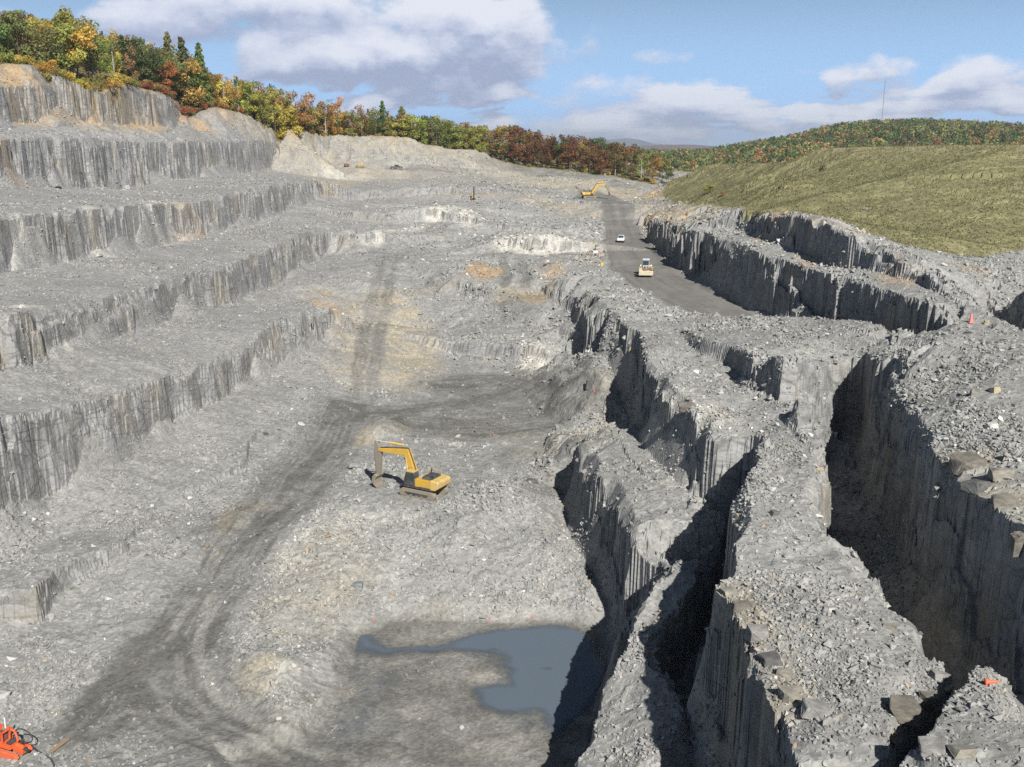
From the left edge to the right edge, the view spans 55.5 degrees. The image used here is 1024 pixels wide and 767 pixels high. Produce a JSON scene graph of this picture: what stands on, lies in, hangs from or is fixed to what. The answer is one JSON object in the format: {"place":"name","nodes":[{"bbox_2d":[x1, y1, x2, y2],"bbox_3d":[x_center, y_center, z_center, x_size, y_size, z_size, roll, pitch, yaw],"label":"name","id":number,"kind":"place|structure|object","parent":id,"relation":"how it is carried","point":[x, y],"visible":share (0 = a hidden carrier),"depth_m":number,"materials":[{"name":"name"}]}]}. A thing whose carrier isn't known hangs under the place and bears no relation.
{"place":"outdoors","nodes":[
{"label":"outdoors","id":0,"kind":"place"},
{"bbox_2d":[0,61,654,184],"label":"forest floor ground","id":1,"kind":"structure","parent":0,"point":[491,152],"depth_m":457.75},
{"bbox_2d":[0,17,11,52],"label":"tree","id":2,"kind":"object","parent":1,"relation":"on","point":[2,36],"visible":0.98,"depth_m":270.78,"materials":[{"name":"green plant"}]},
{"bbox_2d":[1,11,29,54],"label":"tree","id":3,"kind":"object","parent":1,"relation":"on","point":[25,41],"visible":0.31,"depth_m":279.19,"materials":[{"name":"green plant"}]},
{"bbox_2d":[1,9,37,56],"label":"tree","id":4,"kind":"object","parent":1,"relation":"on","point":[15,18],"visible":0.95,"depth_m":275.66,"materials":[{"name":"green plant"}]},
{"bbox_2d":[19,22,55,60],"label":"tree","id":5,"kind":"object","parent":1,"relation":"on","point":[41,28],"visible":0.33,"depth_m":284.39,"materials":[{"name":"green plant"}]},
{"bbox_2d":[23,17,63,33],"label":"tree","id":6,"kind":"object","parent":1,"relation":"on","point":[42,19],"visible":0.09,"depth_m":298.61,"materials":[{"name":"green plant"}]},
{"bbox_2d":[24,24,64,63],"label":"tree","id":7,"kind":"object","parent":1,"relation":"on","point":[47,35],"visible":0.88,"depth_m":281.15,"materials":[{"name":"green plant"}]},
{"bbox_2d":[31,19,87,68],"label":"tree","id":8,"kind":"object","parent":1,"relation":"on","point":[64,60],"visible":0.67,"depth_m":288.05,"materials":[{"name":"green plant"}]},
{"bbox_2d":[53,13,87,74],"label":"tree","id":9,"kind":"object","parent":1,"relation":"on","point":[56,20],"visible":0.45,"depth_m":291.49,"materials":[{"name":"green plant"}]},
{"bbox_2d":[59,5,89,74],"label":"tree","id":10,"kind":"object","parent":1,"relation":"on","point":[65,13],"visible":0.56,"depth_m":293.98,"materials":[{"name":"green plant"}]},
{"bbox_2d":[50,23,99,77],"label":"tree","id":11,"kind":"object","parent":1,"relation":"on","point":[88,38],"visible":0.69,"depth_m":293.15,"materials":[{"name":"yellow plant"}]},
{"bbox_2d":[76,22,99,77],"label":"tree","id":12,"kind":"object","parent":1,"relation":"on","point":[88,69],"visible":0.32,"depth_m":307.45,"materials":[{"name":"green plant"}]},
{"bbox_2d":[82,27,99,76],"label":"tree","id":13,"kind":"object","parent":1,"relation":"on","point":[92,60],"visible":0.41,"depth_m":303.25,"materials":[{"name":"green plant"}]},
{"bbox_2d":[86,19,106,75],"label":"tree","id":14,"kind":"object","parent":1,"relation":"on","point":[101,49],"visible":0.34,"depth_m":312.51,"materials":[{"name":"green plant"}]},
{"bbox_2d":[94,38,111,73],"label":"tree","id":15,"kind":"object","parent":1,"relation":"on","point":[104,57],"visible":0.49,"depth_m":320.52,"materials":[{"name":"green plant"}]},
{"bbox_2d":[105,40,121,75],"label":"tree","id":16,"kind":"object","parent":1,"relation":"on","point":[118,60],"visible":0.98,"depth_m":317.11,"materials":[{"name":"green plant"}]},
{"bbox_2d":[104,29,122,75],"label":"tree","id":17,"kind":"object","parent":1,"relation":"on","point":[111,37],"visible":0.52,"depth_m":323.10,"materials":[{"name":"yellow plant"}]},
{"bbox_2d":[113,34,134,76],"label":"conifer","id":18,"kind":"object","parent":1,"relation":"on","point":[120,45],"visible":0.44,"depth_m":335.12,"materials":[{"name":"green plant"}]},
{"bbox_2d":[123,46,139,79],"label":"tree","id":19,"kind":"object","parent":1,"relation":"on","point":[131,62],"visible":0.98,"depth_m":328.85,"materials":[{"name":"brown plant"}]},
{"bbox_2d":[115,34,151,74],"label":"tree","id":20,"kind":"object","parent":1,"relation":"on","point":[139,58],"visible":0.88,"depth_m":333.21,"materials":[{"name":"green plant"}]},
{"bbox_2d":[134,47,164,89],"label":"tree","id":21,"kind":"object","parent":1,"relation":"on","point":[157,61],"visible":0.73,"depth_m":345.51,"materials":[{"name":"green plant"}]},
{"bbox_2d":[153,60,179,93],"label":"tree","id":22,"kind":"object","parent":1,"relation":"on","point":[168,72],"visible":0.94,"depth_m":355.45,"materials":[{"name":"brown plant"}]},
{"bbox_2d":[154,55,185,87],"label":"tree","id":23,"kind":"object","parent":1,"relation":"on","point":[181,67],"visible":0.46,"depth_m":359.97,"materials":[{"name":"green plant"}]},
{"bbox_2d":[159,31,183,90],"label":"conifer","id":24,"kind":"object","parent":1,"relation":"on","point":[167,50],"visible":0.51,"depth_m":362.82,"materials":[{"name":"green plant"}]},
{"bbox_2d":[172,62,200,104],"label":"tree","id":25,"kind":"object","parent":1,"relation":"on","point":[191,82],"visible":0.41,"depth_m":372.41,"materials":[{"name":"green plant"}]},
{"bbox_2d":[174,36,199,110],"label":"conifer","id":26,"kind":"object","parent":1,"relation":"on","point":[182,48],"visible":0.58,"depth_m":372.23,"materials":[{"name":"green plant"}]},
{"bbox_2d":[172,58,207,114],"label":"tree","id":27,"kind":"object","parent":1,"relation":"on","point":[194,69],"visible":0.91,"depth_m":371.20,"materials":[{"name":"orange plant"}]},
{"bbox_2d":[192,42,215,103],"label":"conifer","id":28,"kind":"object","parent":1,"relation":"on","point":[199,55],"visible":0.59,"depth_m":381.97,"materials":[{"name":"green plant"}]},
{"bbox_2d":[201,72,221,107],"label":"tree","id":29,"kind":"object","parent":1,"relation":"on","point":[216,77],"visible":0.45,"depth_m":389.73,"materials":[{"name":"green plant"}]},
{"bbox_2d":[205,70,217,103],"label":"tree","id":30,"kind":"object","parent":1,"relation":"on","point":[214,90],"visible":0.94,"depth_m":386.57,"materials":[{"name":"green plant"}]},
{"bbox_2d":[207,80,229,107],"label":"tree","id":31,"kind":"object","parent":1,"relation":"on","point":[220,88],"visible":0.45,"depth_m":393.69,"materials":[{"name":"yellow plant"}]},
{"bbox_2d":[216,73,232,103],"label":"tree","id":32,"kind":"object","parent":1,"relation":"on","point":[227,88],"visible":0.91,"depth_m":393.27,"materials":[{"name":"orange plant"}]},
{"bbox_2d":[231,80,244,111],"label":"tree","id":33,"kind":"object","parent":1,"relation":"on","point":[235,92],"visible":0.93,"depth_m":405.26,"materials":[{"name":"orange plant"}]},
{"bbox_2d":[234,84,251,113],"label":"tree","id":34,"kind":"object","parent":1,"relation":"on","point":[247,97],"visible":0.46,"depth_m":412.16,"materials":[{"name":"green plant"}]},
{"bbox_2d":[239,80,261,115],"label":"tree","id":35,"kind":"object","parent":1,"relation":"on","point":[247,86],"visible":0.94,"depth_m":410.39,"materials":[{"name":"green plant"}]},
{"bbox_2d":[247,89,265,119],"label":"tree","id":36,"kind":"object","parent":1,"relation":"on","point":[253,115],"visible":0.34,"depth_m":420.98,"materials":[{"name":"green plant"}]},
{"bbox_2d":[254,93,272,127],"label":"tree","id":37,"kind":"object","parent":1,"relation":"on","point":[263,115],"visible":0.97,"depth_m":415.72,"materials":[{"name":"green plant"}]},
{"bbox_2d":[263,85,283,128],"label":"tree","id":38,"kind":"object","parent":1,"relation":"on","point":[271,90],"visible":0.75,"depth_m":424.55,"materials":[{"name":"green plant"}]},
{"bbox_2d":[268,91,282,131],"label":"tree","id":39,"kind":"object","parent":1,"relation":"on","point":[278,111],"visible":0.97,"depth_m":423.28,"materials":[{"name":"yellow plant"}]},
{"bbox_2d":[272,103,303,137],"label":"tree","id":40,"kind":"object","parent":1,"relation":"on","point":[288,116],"visible":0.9,"depth_m":425.42,"materials":[{"name":"yellow plant"}]},
{"bbox_2d":[286,90,319,129],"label":"tree","id":41,"kind":"object","parent":1,"relation":"on","point":[302,117],"visible":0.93,"depth_m":427.63,"materials":[{"name":"orange plant"}]},
{"bbox_2d":[303,107,324,129],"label":"tree","id":42,"kind":"object","parent":1,"relation":"on","point":[311,111],"visible":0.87,"depth_m":433.54,"materials":[{"name":"yellow plant"}]},
{"bbox_2d":[316,101,333,132],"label":"tree","id":43,"kind":"object","parent":1,"relation":"on","point":[319,104],"visible":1,"depth_m":437.69,"materials":[{"name":"brown plant"}]},
{"bbox_2d":[317,113,341,135],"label":"tree","id":44,"kind":"object","parent":1,"relation":"on","point":[334,124],"visible":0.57,"depth_m":444.56,"materials":[{"name":"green plant"}]},
{"bbox_2d":[0,12,662,164],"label":"wood behind the rim","id":45,"kind":"object","parent":1,"relation":"on","point":[236,80],"visible":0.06,"depth_m":501.74,"materials":[{"name":"green plant"}]},
{"bbox_2d":[328,96,343,134],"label":"tree","id":46,"kind":"object","parent":1,"relation":"on","point":[338,103],"visible":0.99,"depth_m":441.12,"materials":[{"name":"orange plant"}]},
{"bbox_2d":[339,111,364,136],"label":"tree","id":47,"kind":"object","parent":1,"relation":"on","point":[347,114],"visible":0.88,"depth_m":445.76,"materials":[{"name":"green plant"}]},
{"bbox_2d":[355,111,368,135],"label":"tree","id":48,"kind":"object","parent":1,"relation":"on","point":[361,115],"visible":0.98,"depth_m":449.30,"materials":[{"name":"brown plant"}]},
{"bbox_2d":[364,110,383,134],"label":"tree","id":49,"kind":"object","parent":1,"relation":"on","point":[370,121],"visible":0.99,"depth_m":450.61,"materials":[{"name":"green plant"}]},
{"bbox_2d":[376,100,389,135],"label":"conifer","id":50,"kind":"object","parent":1,"relation":"on","point":[382,118],"visible":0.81,"depth_m":453.14,"materials":[{"name":"green plant"}]},
{"bbox_2d":[390,115,408,136],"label":"tree","id":51,"kind":"object","parent":1,"relation":"on","point":[395,125],"visible":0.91,"depth_m":454.06,"materials":[{"name":"yellow plant"}]},
{"bbox_2d":[399,114,424,138],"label":"tree","id":52,"kind":"object","parent":1,"relation":"on","point":[412,120],"visible":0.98,"depth_m":454.55,"materials":[{"name":"green plant"}]},
{"bbox_2d":[415,120,427,144],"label":"tree","id":53,"kind":"object","parent":1,"relation":"on","point":[424,133],"visible":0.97,"depth_m":457.12,"materials":[{"name":"green plant"}]},
{"bbox_2d":[417,115,443,144],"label":"tree","id":54,"kind":"object","parent":1,"relation":"on","point":[427,118],"visible":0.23,"depth_m":468.48,"materials":[{"name":"green plant"}]},
{"bbox_2d":[428,120,443,145],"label":"tree","id":55,"kind":"object","parent":1,"relation":"on","point":[433,124],"visible":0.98,"depth_m":458.11,"materials":[{"name":"green plant"}]},
{"bbox_2d":[438,120,456,147],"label":"tree","id":56,"kind":"object","parent":1,"relation":"on","point":[450,124],"visible":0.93,"depth_m":457.23,"materials":[{"name":"green plant"}]},
{"bbox_2d":[446,125,466,148],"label":"tree","id":57,"kind":"object","parent":1,"relation":"on","point":[456,134],"visible":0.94,"depth_m":458.45,"materials":[{"name":"green plant"}]},
{"bbox_2d":[461,128,475,149],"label":"tree","id":58,"kind":"object","parent":1,"relation":"on","point":[469,142],"visible":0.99,"depth_m":459.95,"materials":[{"name":"green plant"}]},
{"bbox_2d":[470,126,488,151],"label":"tree","id":59,"kind":"object","parent":1,"relation":"on","point":[478,137],"visible":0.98,"depth_m":461.05,"materials":[{"name":"green plant"}]},
{"bbox_2d":[482,124,494,154],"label":"tree","id":60,"kind":"object","parent":1,"relation":"on","point":[491,138],"visible":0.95,"depth_m":465.84,"materials":[{"name":"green plant"}]},
{"bbox_2d":[494,126,507,160],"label":"tree","id":61,"kind":"object","parent":1,"relation":"on","point":[497,136],"visible":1,"depth_m":465.36,"materials":[{"name":"brown plant"}]},
{"bbox_2d":[507,125,525,164],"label":"tree","id":62,"kind":"object","parent":1,"relation":"on","point":[514,154],"visible":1,"depth_m":464.04,"materials":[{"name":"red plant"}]},
{"bbox_2d":[519,142,537,166],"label":"tree","id":63,"kind":"object","parent":1,"relation":"on","point":[528,151],"visible":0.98,"depth_m":465.70,"materials":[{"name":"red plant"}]},
{"bbox_2d":[530,140,548,167],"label":"tree","id":64,"kind":"object","parent":1,"relation":"on","point":[539,143],"visible":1,"depth_m":464.10,"materials":[{"name":"red plant"}]},
{"bbox_2d":[543,138,553,167],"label":"tree","id":65,"kind":"object","parent":1,"relation":"on","point":[546,153],"visible":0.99,"depth_m":465.00,"materials":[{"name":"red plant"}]},
{"bbox_2d":[554,141,566,168],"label":"tree","id":66,"kind":"object","parent":1,"relation":"on","point":[557,148],"visible":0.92,"depth_m":463.33,"materials":[{"name":"green plant"}]},
{"bbox_2d":[557,144,577,169],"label":"tree","id":67,"kind":"object","parent":1,"relation":"on","point":[564,154],"visible":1,"depth_m":460.36,"materials":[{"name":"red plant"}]},
{"bbox_2d":[581,146,600,172],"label":"tree","id":68,"kind":"object","parent":1,"relation":"on","point":[589,150],"visible":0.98,"depth_m":452.59,"materials":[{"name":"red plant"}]},
{"bbox_2d":[588,137,610,172],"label":"tree","id":69,"kind":"object","parent":1,"relation":"on","point":[602,142],"visible":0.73,"depth_m":455.27,"materials":[{"name":"green plant"}]},
{"bbox_2d":[593,148,608,169],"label":"tree","id":70,"kind":"object","parent":1,"relation":"on","point":[604,160],"visible":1,"depth_m":448.14,"materials":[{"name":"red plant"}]},
{"bbox_2d":[608,149,620,172],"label":"tree","id":71,"kind":"object","parent":1,"relation":"on","point":[616,163],"visible":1,"depth_m":443.00,"materials":[{"name":"green plant"}]},
{"bbox_2d":[617,144,633,171],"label":"tree","id":72,"kind":"object","parent":1,"relation":"on","point":[623,154],"visible":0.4,"depth_m":453.99,"materials":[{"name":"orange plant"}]},
{"bbox_2d":[619,150,632,176],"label":"tree","id":73,"kind":"object","parent":1,"relation":"on","point":[630,160],"visible":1,"depth_m":440.70,"materials":[{"name":"green plant"}]},
{"bbox_2d":[628,143,640,177],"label":"tree","id":74,"kind":"object","parent":1,"relation":"on","point":[632,169],"visible":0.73,"depth_m":442.04,"materials":[{"name":"brown plant"}]},
{"bbox_2d":[636,152,646,175],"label":"tree","id":75,"kind":"object","parent":1,"relation":"on","point":[642,167],"visible":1,"depth_m":432.59,"materials":[{"name":"green plant"}]},
{"bbox_2d":[644,157,663,178],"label":"tree","id":76,"kind":"object","parent":1,"relation":"on","point":[658,165],"visible":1,"depth_m":428.62,"materials":[{"name":"brown plant"}]},
{"bbox_2d":[357,625,604,741],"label":"pond water","id":77,"kind":"structure","parent":0,"point":[556,674],"depth_m":88.88,"materials":[{"name":"grey liquid"}]},
{"bbox_2d":[0,63,1023,766],"bbox_3d":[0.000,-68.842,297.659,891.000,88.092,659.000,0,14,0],"label":"quarry ground","id":78,"kind":"structure","parent":0,"point":[970,585],"depth_m":112.84,"materials":[{"name":"stone"}]},
{"bbox_2d":[0,717,32,760],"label":"crawler drill","id":79,"kind":"object","parent":78,"relation":"on","point":[8,741],"visible":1,"depth_m":74.30,"materials":[{"name":"orange paint"}]},
{"bbox_2d":[372,440,450,500],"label":"excavator","id":80,"kind":"object","parent":78,"relation":"on","point":[428,486],"visible":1,"depth_m":117.91,"materials":[{"name":"yellow paint"}]},
{"bbox_2d":[0,64,1023,766],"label":"rubble","id":81,"kind":"object","parent":78,"relation":"on","point":[806,580],"visible":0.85,"depth_m":103.35,"materials":[{"name":"stone"}]},
{"bbox_2d":[677,401,695,412],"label":"boulder","id":82,"kind":"object","parent":78,"relation":"on","point":[684,406],"visible":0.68,"depth_m":103.49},
{"bbox_2d":[719,586,736,597],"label":"boulder","id":83,"kind":"object","parent":78,"relation":"on","point":[729,591],"visible":0.98,"depth_m":61.06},
{"bbox_2d":[730,600,752,612],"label":"boulder","id":84,"kind":"object","parent":78,"relation":"on","point":[737,606],"visible":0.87,"depth_m":58.81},
{"bbox_2d":[744,624,768,642],"bbox_3d":[14.054,14.341,55.632,1.298,0.934,1.066,6,9,-2],"label":"boulder","id":85,"kind":"object","parent":78,"relation":"on","point":[755,633],"visible":0.86,"depth_m":55.26,"materials":[{"name":"stone"}]},
{"bbox_2d":[757,650,781,667],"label":"boulder","id":86,"kind":"object","parent":78,"relation":"on","point":[768,659],"visible":1,"depth_m":52.73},
{"bbox_2d":[776,667,793,678],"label":"boulder","id":87,"kind":"object","parent":78,"relation":"on","point":[785,673],"visible":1,"depth_m":51.52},
{"bbox_2d":[777,685,805,702],"bbox_3d":[14.195,15.836,49.423,1.345,0.601,1.115,3,14,3],"label":"boulder","id":88,"kind":"object","parent":78,"relation":"on","point":[791,694],"visible":0.88,"depth_m":49.19,"materials":[{"name":"stone"}]},
{"bbox_2d":[801,697,832,719],"bbox_3d":[14.841,16.041,47.748,1.436,0.786,1.220,7,9,-1],"label":"boulder","id":89,"kind":"object","parent":78,"relation":"on","point":[812,708],"visible":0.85,"depth_m":47.35,"materials":[{"name":"stone"}]},
{"bbox_2d":[889,694,920,726],"bbox_3d":[19.023,15.884,47.219,1.426,1.200,1.164,-8,11,10],"label":"boulder","id":90,"kind":"object","parent":78,"relation":"on","point":[905,709],"visible":0.92,"depth_m":46.78,"materials":[{"name":"stone"}]},
{"bbox_2d":[919,690,939,711],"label":"boulder","id":91,"kind":"object","parent":78,"relation":"on","point":[931,699],"visible":0.88,"depth_m":48.46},
{"bbox_2d":[918,736,948,756],"bbox_3d":[18.067,15.600,41.689,1.197,0.543,0.924,0,14,16],"label":"boulder","id":92,"kind":"object","parent":78,"relation":"on","point":[929,745],"visible":0.94,"depth_m":41.46,"materials":[{"name":"stone"}]},
{"bbox_2d":[928,669,952,684],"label":"boulder","id":93,"kind":"object","parent":78,"relation":"on","point":[943,676],"visible":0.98,"depth_m":50.11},
{"bbox_2d":[946,744,977,758],"bbox_3d":[18.970,15.492,40.944,1.045,0.465,0.790,2,-5,-3],"label":"boulder","id":94,"kind":"object","parent":78,"relation":"on","point":[959,751],"visible":1,"depth_m":40.67,"materials":[{"name":"stone"}]},
{"bbox_2d":[948,451,986,474],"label":"boulder","id":95,"kind":"object","parent":78,"relation":"on","point":[959,463],"visible":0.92,"depth_m":68.56,"materials":[{"name":"stone"}]},
{"bbox_2d":[960,479,990,494],"bbox_3d":[30.922,6.866,64.869,1.807,0.848,1.508,-1,8,-28],"label":"boulder","id":96,"kind":"object","parent":78,"relation":"on","point":[975,486],"visible":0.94,"depth_m":64.36,"materials":[{"name":"stone"}]},
{"bbox_2d":[987,467,1014,481],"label":"boulder","id":97,"kind":"object","parent":78,"relation":"on","point":[996,474],"visible":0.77,"depth_m":64.86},
{"bbox_2d":[991,493,1019,511],"bbox_3d":[31.227,7.537,61.730,1.625,0.933,1.295,-1,14,11],"label":"boulder","id":98,"kind":"object","parent":78,"relation":"on","point":[1002,499],"visible":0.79,"depth_m":61.26,"materials":[{"name":"stone"}]},
{"bbox_2d":[1010,531,1023,556],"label":"boulder","id":99,"kind":"object","parent":78,"relation":"on","point":[1017,543],"visible":0.97,"depth_m":57.48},
{"bbox_2d":[0,0,1023,146],"label":"sky","id":100,"kind":"structure","parent":0,"point":[665,72],"materials":[{"name":"blue"}]},
{"bbox_2d":[557,138,662,146],"bbox_3d":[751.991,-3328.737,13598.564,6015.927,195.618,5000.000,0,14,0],"label":"mountains","id":101,"kind":"structure","parent":0,"point":[630,141],"depth_m":13156.17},
{"bbox_2d":[575,189,754,316],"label":"haul road","id":102,"kind":"structure","parent":0,"point":[668,283],"depth_m":223.37,"materials":[{"name":"gravel"}]},
{"bbox_2d":[580,181,610,198],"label":"excavator","id":103,"kind":"object","parent":102,"relation":"on","point":[589,194],"visible":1,"depth_m":375.76,"materials":[{"name":"yellow paint"}]},
{"bbox_2d":[639,258,653,275],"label":"wheel loader","id":104,"kind":"object","parent":102,"relation":"on","point":[646,268],"visible":1,"depth_m":207.12,"materials":[{"name":"yellow paint"}]},
{"bbox_2d":[624,145,715,150],"bbox_3d":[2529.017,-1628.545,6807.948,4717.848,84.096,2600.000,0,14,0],"label":"mountains","id":105,"kind":"structure","parent":0,"point":[663,147],"depth_m":6631.60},
{"bbox_2d":[582,130,1011,158],"bbox_3d":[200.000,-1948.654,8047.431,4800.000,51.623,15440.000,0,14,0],"label":"hills","id":106,"kind":"structure","parent":0,"point":[830,137],"depth_m":881.49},
{"bbox_2d":[610,117,1023,171],"bbox_3d":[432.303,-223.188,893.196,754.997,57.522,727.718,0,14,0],"label":"woods","id":107,"kind":"object","parent":106,"relation":"on","point":[772,149],"visible":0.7,"depth_m":849.92,"materials":[{"name":"green plant"}]},
{"bbox_2d":[657,143,1023,259],"bbox_3d":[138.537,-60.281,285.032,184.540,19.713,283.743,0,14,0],"label":"dry grass","id":108,"kind":"structure","parent":0,"point":[888,227],"depth_m":200.21,"materials":[{"name":"green plant"}]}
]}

